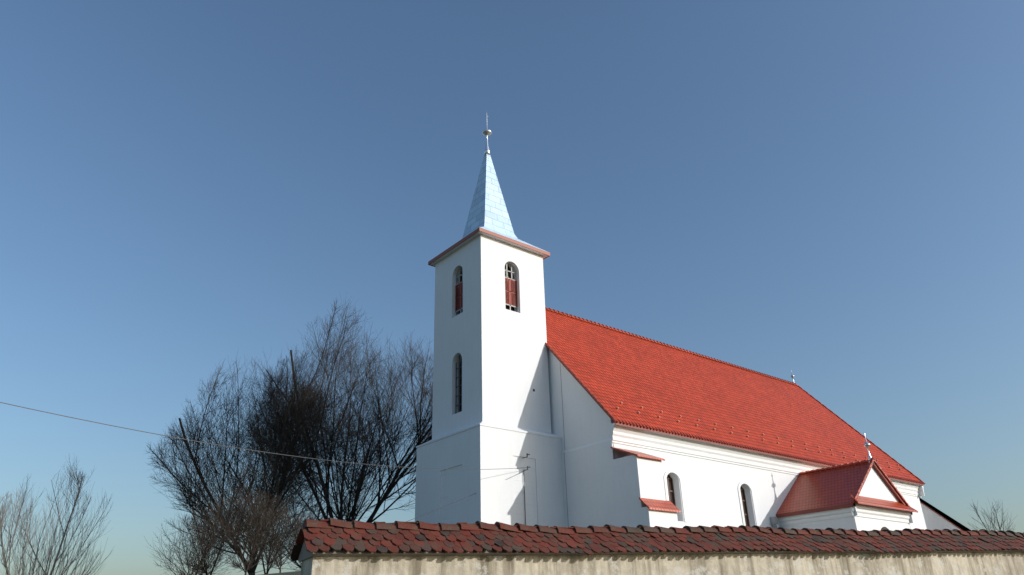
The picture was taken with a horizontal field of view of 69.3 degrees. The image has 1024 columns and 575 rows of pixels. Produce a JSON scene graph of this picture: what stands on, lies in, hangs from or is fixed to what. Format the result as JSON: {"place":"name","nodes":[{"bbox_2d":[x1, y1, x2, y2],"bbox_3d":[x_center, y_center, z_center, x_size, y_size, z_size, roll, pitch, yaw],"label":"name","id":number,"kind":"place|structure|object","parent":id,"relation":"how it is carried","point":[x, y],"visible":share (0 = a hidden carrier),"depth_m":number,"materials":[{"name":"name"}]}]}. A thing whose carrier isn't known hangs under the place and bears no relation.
{"place":"outdoors","nodes":[
{"label":"outdoors","id":0,"kind":"place"},
{"bbox_2d":[261,571,300,574],"bbox_3d":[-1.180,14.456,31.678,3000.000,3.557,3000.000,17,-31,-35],"label":"ground","id":1,"kind":"structure","parent":0,"point":[292,573],"depth_m":20.02,"materials":[{"name":"grey plant"}]},
{"bbox_2d":[0,458,113,574],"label":"pale tree","id":2,"kind":"object","parent":1,"relation":"on","point":[49,550],"visible":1,"depth_m":41.59,"materials":[{"name":"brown plant"}]},
{"bbox_2d":[146,498,245,574],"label":"understorey tree","id":3,"kind":"object","parent":1,"relation":"on","point":[206,550],"visible":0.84,"depth_m":35.76,"materials":[{"name":"brown plant"}]},
{"bbox_2d":[165,460,276,574],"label":"understorey tree","id":4,"kind":"object","parent":1,"relation":"on","point":[201,495],"visible":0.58,"depth_m":40.39,"materials":[{"name":"brown plant"}]},
{"bbox_2d":[146,341,344,574],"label":"tree","id":5,"kind":"object","parent":1,"relation":"on","point":[259,431],"visible":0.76,"depth_m":45.16,"materials":[{"name":"brown plant"}]},
{"bbox_2d":[204,484,294,574],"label":"understorey tree","id":6,"kind":"object","parent":1,"relation":"on","point":[256,525],"visible":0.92,"depth_m":31.81,"materials":[{"name":"brown plant"}]},
{"bbox_2d":[206,456,345,573],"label":"understorey tree","id":7,"kind":"object","parent":1,"relation":"on","point":[292,504],"visible":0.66,"depth_m":38.48,"materials":[{"name":"brown plant"}]},
{"bbox_2d":[250,500,317,572],"bbox_3d":[-8.710,9.772,28.445,2.701,3.209,2.569,-7,-25,12],"label":"understorey tree","id":8,"kind":"object","parent":1,"relation":"on","point":[272,546],"visible":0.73,"depth_m":28.35,"materials":[{"name":"brown plant"}]},
{"bbox_2d":[266,461,382,570],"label":"understorey tree","id":9,"kind":"object","parent":1,"relation":"on","point":[324,518],"visible":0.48,"depth_m":42.89,"materials":[{"name":"brown plant"}]},
{"bbox_2d":[243,296,433,522],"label":"tree","id":10,"kind":"object","parent":1,"relation":"on","point":[351,429],"visible":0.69,"depth_m":49.04,"materials":[{"name":"brown plant"}]},
{"bbox_2d":[415,421,564,526],"bbox_3d":[-0.963,11.460,36.481,5.520,8.312,5.520,17,-31,-35],"label":"tower base","id":11,"kind":"object","parent":1,"relation":"on","point":[497,453],"visible":0.69,"depth_m":35.18,"materials":[{"name":"white paint"}]},
{"bbox_2d":[416,423,561,447],"bbox_3d":[-1.063,8.016,38.083,5.584,0.088,5.584,17,-31,-35],"label":"tower ledge","id":12,"kind":"object","parent":11,"relation":"attached to","point":[476,425],"visible":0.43,"depth_m":36.08,"materials":[{"name":"white paint"}]},
{"bbox_2d":[523,453,529,524],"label":"wire brackets and conduit","id":13,"kind":"object","parent":11,"relation":"attached to","point":[524,488],"visible":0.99,"depth_m":34.86,"materials":[{"name":"grey metal"}]},
{"bbox_2d":[613,455,678,527],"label":"corner buttress","id":14,"kind":"structure","parent":1,"relation":"on","point":[636,477],"depth_m":33.06,"materials":[{"name":"white paint"}]},
{"bbox_2d":[611,447,680,512],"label":"buttress roofs","id":15,"kind":"structure","parent":14,"relation":"on","point":[655,504],"depth_m":32.95,"materials":[{"name":"tile"}]},
{"bbox_2d":[300,552,1023,574],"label":"perimeter wall","id":16,"kind":"structure","parent":1,"relation":"on","point":[996,563],"depth_m":13.50,"materials":[{"name":"paint"}]},
{"bbox_2d":[298,534,1023,560],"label":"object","id":17,"kind":"object","parent":16,"relation":"on","point":[305,554],"visible":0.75,"depth_m":12.11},
{"bbox_2d":[290,517,1023,560],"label":"wall roof tiles","id":18,"kind":"object","parent":17,"relation":"on","point":[380,537],"visible":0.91,"depth_m":13.16,"materials":[{"name":"red tile"}]},
{"bbox_2d":[547,348,926,529],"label":"nave walls","id":19,"kind":"structure","parent":1,"relation":"on","point":[710,489],"depth_m":37.98,"materials":[{"name":"white paint"}]},
{"bbox_2d":[560,367,777,528],"bbox_3d":[8.525,9.648,38.996,12.794,10.821,0.315,9,-27,-22],"label":"lightning conductor and downpipe","id":20,"kind":"object","parent":19,"relation":"attached to","point":[774,521],"visible":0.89,"depth_m":38.84,"materials":[{"name":"silver metal"}]},
{"bbox_2d":[667,473,749,525],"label":"church windows","id":21,"kind":"structure","parent":19,"relation":"in","point":[671,490],"depth_m":36.97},
{"bbox_2d":[545,310,923,484],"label":"church roof","id":22,"kind":"structure","parent":19,"relation":"on","point":[612,369],"depth_m":45.71,"materials":[{"name":"red tile"}]},
{"bbox_2d":[545,307,797,385],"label":"nave ridge tiles","id":23,"kind":"object","parent":22,"relation":"on","point":[639,336],"visible":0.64,"depth_m":52.58,"materials":[{"name":"red tile"}]},
{"bbox_2d":[545,342,924,483],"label":"nave roof verge tiles","id":24,"kind":"object","parent":22,"relation":"attached to","point":[634,424],"visible":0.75,"depth_m":39.69,"materials":[{"name":"red tile"}]},
{"bbox_2d":[616,402,900,469],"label":"snow guards","id":25,"kind":"object","parent":22,"relation":"on","point":[641,407],"visible":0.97,"depth_m":43.14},
{"bbox_2d":[610,423,924,496],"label":"cornice","id":26,"kind":"structure","parent":19,"relation":"attached to","point":[631,436],"depth_m":39.13,"materials":[{"name":"white paint"}]},
{"bbox_2d":[664,469,911,528],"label":"window surrounds","id":27,"kind":"object","parent":19,"relation":"attached to","point":[667,472],"visible":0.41,"depth_m":36.78,"materials":[{"name":"white paint"}]},
{"bbox_2d":[780,467,910,530],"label":"porch walls","id":28,"kind":"structure","parent":1,"relation":"on","point":[875,486],"depth_m":39.45,"materials":[{"name":"white paint"}]},
{"bbox_2d":[776,462,909,517],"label":"porch roof","id":29,"kind":"structure","parent":28,"relation":"on","point":[823,490],"depth_m":40.58,"materials":[{"name":"red tile"}]},
{"bbox_2d":[799,457,909,506],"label":"porch roof verge and ridge tiles","id":30,"kind":"object","parent":29,"relation":"on","point":[871,460],"visible":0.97,"depth_m":40.84,"materials":[{"name":"red tile"}]},
{"bbox_2d":[863,433,873,463],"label":"roof finial","id":31,"kind":"object","parent":29,"relation":"on","point":[866,444],"visible":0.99,"depth_m":40.95,"materials":[{"name":"silver metal"}]},
{"bbox_2d":[777,504,912,525],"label":"porch cornice","id":32,"kind":"structure","parent":28,"relation":"attached to","point":[858,510],"depth_m":39.27,"materials":[{"name":"white paint"}]},
{"bbox_2d":[850,494,917,512],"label":"porch eave roof","id":33,"kind":"structure","parent":28,"relation":"attached to","point":[878,502],"depth_m":39.39,"materials":[{"name":"red tile"}]},
{"bbox_2d":[968,497,1015,530],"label":"tree","id":34,"kind":"object","parent":1,"relation":"on","point":[988,516],"visible":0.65,"depth_m":74.91,"materials":[{"name":"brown plant"}]},
{"bbox_2d":[432,260,441,438],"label":"tower shaft walls","id":35,"kind":"structure","parent":0,"point":[437,358],"depth_m":40.22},
{"bbox_2d":[455,355,461,413],"bbox_3d":[-2.535,4.970,38.207,0.304,3.376,1.072,17,-31,-35],"label":"window","id":36,"kind":"structure","parent":35,"relation":"in","point":[459,396],"depth_m":38.33,"materials":[{"name":"black glass"}]},
{"bbox_2d":[428,227,549,266],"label":"tower cornice","id":37,"kind":"structure","parent":35,"relation":"attached to","point":[474,232],"depth_m":40.88,"materials":[{"name":"white paint"}]},
{"bbox_2d":[462,154,549,252],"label":"spire","id":38,"kind":"structure","parent":35,"relation":"on","point":[488,210],"depth_m":43.35,"materials":[{"name":"metal"}]},
{"bbox_2d":[482,111,491,155],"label":"spire finial","id":39,"kind":"object","parent":38,"relation":"on","point":[486,132],"visible":1,"depth_m":46.07,"materials":[{"name":"silver metal"}]},
{"bbox_2d":[440,239,473,435],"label":"tower wall","id":40,"kind":"structure","parent":0,"point":[456,336],"depth_m":38.96,"materials":[{"name":"white paint"}]},
{"bbox_2d":[455,268,462,315],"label":"tower window","id":41,"kind":"structure","parent":40,"relation":"in","point":[460,283],"depth_m":40.43,"materials":[{"name":"red wood"}]},
{"bbox_2d":[473,234,550,432],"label":"tower wall","id":42,"kind":"structure","parent":0,"point":[510,364],"depth_m":38.46,"materials":[{"name":"white paint"}]},
{"bbox_2d":[505,263,517,311],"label":"tower window","id":43,"kind":"structure","parent":42,"relation":"in","point":[510,281],"depth_m":40.15,"materials":[{"name":"red wood"}]},
{"bbox_2d":[0,0,1023,574],"label":"sky","id":44,"kind":"structure","parent":0,"point":[830,193],"materials":[{"name":"blue"}]},
{"bbox_2d":[561,438,618,527],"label":"nave west wall","id":45,"kind":"structure","parent":0,"point":[589,486],"depth_m":35.03,"materials":[{"name":"white paint"}]},
{"bbox_2d":[919,497,970,530],"bbox_3d":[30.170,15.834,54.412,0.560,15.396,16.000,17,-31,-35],"label":"side annex","id":46,"kind":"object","parent":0,"point":[933,520],"depth_m":53.14,"materials":[{"name":"white paint"}]},
{"bbox_2d":[920,501,963,530],"bbox_3d":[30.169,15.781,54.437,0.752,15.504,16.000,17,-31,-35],"label":"annex roof","id":47,"kind":"structure","parent":46,"relation":"on","point":[942,516],"depth_m":52.79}
]}

